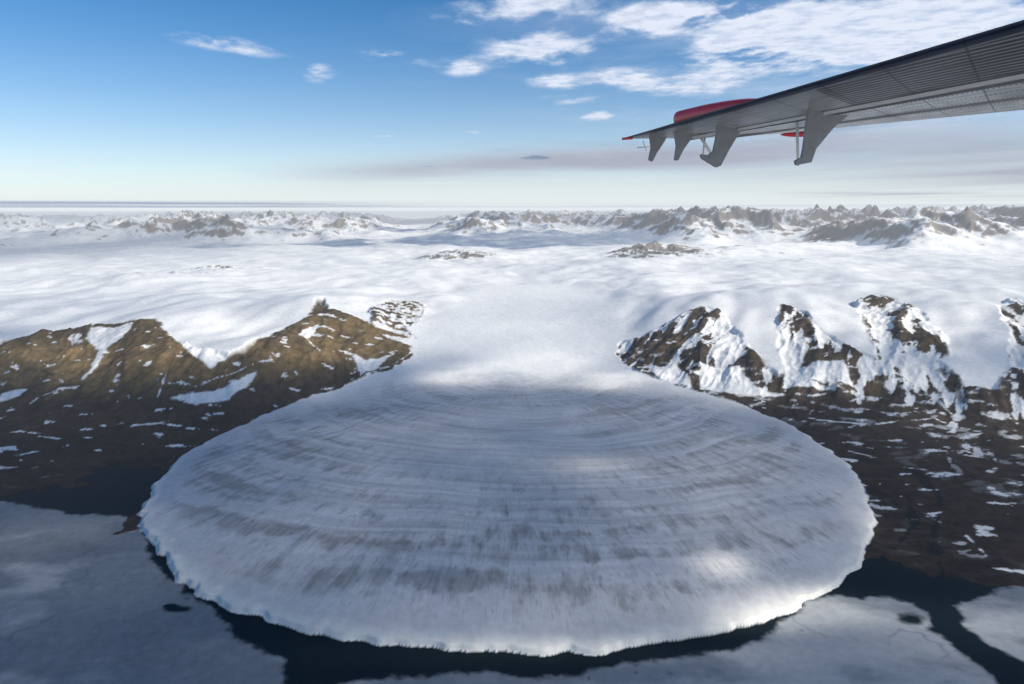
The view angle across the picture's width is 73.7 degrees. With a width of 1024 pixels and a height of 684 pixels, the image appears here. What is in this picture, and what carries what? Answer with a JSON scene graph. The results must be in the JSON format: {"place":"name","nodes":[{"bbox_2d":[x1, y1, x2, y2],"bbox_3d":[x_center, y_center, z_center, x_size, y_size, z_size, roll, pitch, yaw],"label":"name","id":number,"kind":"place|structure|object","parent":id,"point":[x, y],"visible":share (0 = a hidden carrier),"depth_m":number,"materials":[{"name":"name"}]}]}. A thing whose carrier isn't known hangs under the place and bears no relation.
{"place":"outdoors","nodes":[
{"label":"outdoors","id":0,"kind":"place"},
{"bbox_2d":[0,201,361,207],"bbox_3d":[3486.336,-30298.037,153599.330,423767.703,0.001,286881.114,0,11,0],"label":"cloud","id":1,"kind":"structure","parent":0,"point":[100,202],"depth_m":31208.60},
{"bbox_2d":[138,327,877,655],"bbox_3d":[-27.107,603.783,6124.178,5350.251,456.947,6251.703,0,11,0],"label":"glacier","id":2,"kind":"object","parent":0,"point":[585,492],"visible":1,"depth_m":4370.17,"materials":[{"name":"white ice"}]},
{"bbox_2d":[0,295,1023,586],"bbox_3d":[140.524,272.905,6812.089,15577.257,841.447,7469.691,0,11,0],"label":"rocky hills","id":3,"kind":"structure","parent":0,"point":[916,433],"depth_m":6626.95,"materials":[{"name":"brown stone"}]},
{"bbox_2d":[0,462,1023,683],"bbox_3d":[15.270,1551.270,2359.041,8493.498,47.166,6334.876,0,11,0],"label":"frozen sea","id":4,"kind":"structure","parent":0,"point":[87,596],"depth_m":3240.00,"materials":[{"name":"ice"}]},
{"bbox_2d":[0,241,1023,389],"bbox_3d":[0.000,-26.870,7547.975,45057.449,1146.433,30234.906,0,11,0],"label":"snow terrain","id":5,"kind":"structure","parent":0,"point":[228,301],"depth_m":10844.82,"materials":[{"name":"white snow"}]},
{"bbox_2d":[0,204,1023,257],"bbox_3d":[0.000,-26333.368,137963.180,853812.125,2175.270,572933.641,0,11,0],"label":"mountain range","id":6,"kind":"structure","parent":0,"point":[984,229],"depth_m":27233.48,"materials":[{"name":"white snow"}]},
{"bbox_2d":[0,0,1023,210],"label":"sky","id":7,"kind":"structure","parent":0,"point":[101,100],"materials":[{"name":"blue"}]},
{"bbox_2d":[200,0,1023,118],"bbox_3d":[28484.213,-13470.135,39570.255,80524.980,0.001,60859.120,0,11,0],"label":"cloud","id":8,"kind":"structure","parent":0,"point":[842,32],"depth_m":22064.28,"materials":[{"name":"white"}]},
{"bbox_2d":[373,128,1023,194],"bbox_3d":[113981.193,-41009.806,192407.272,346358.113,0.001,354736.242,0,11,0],"label":"cloud","id":9,"kind":"structure","parent":0,"point":[942,147],"depth_m":43170.93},
{"bbox_2d":[622,20,1023,167],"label":"aircraft wing","id":10,"kind":"structure","parent":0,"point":[980,73],"depth_m":6.31,"materials":[{"name":"grey metal"}]}
]}

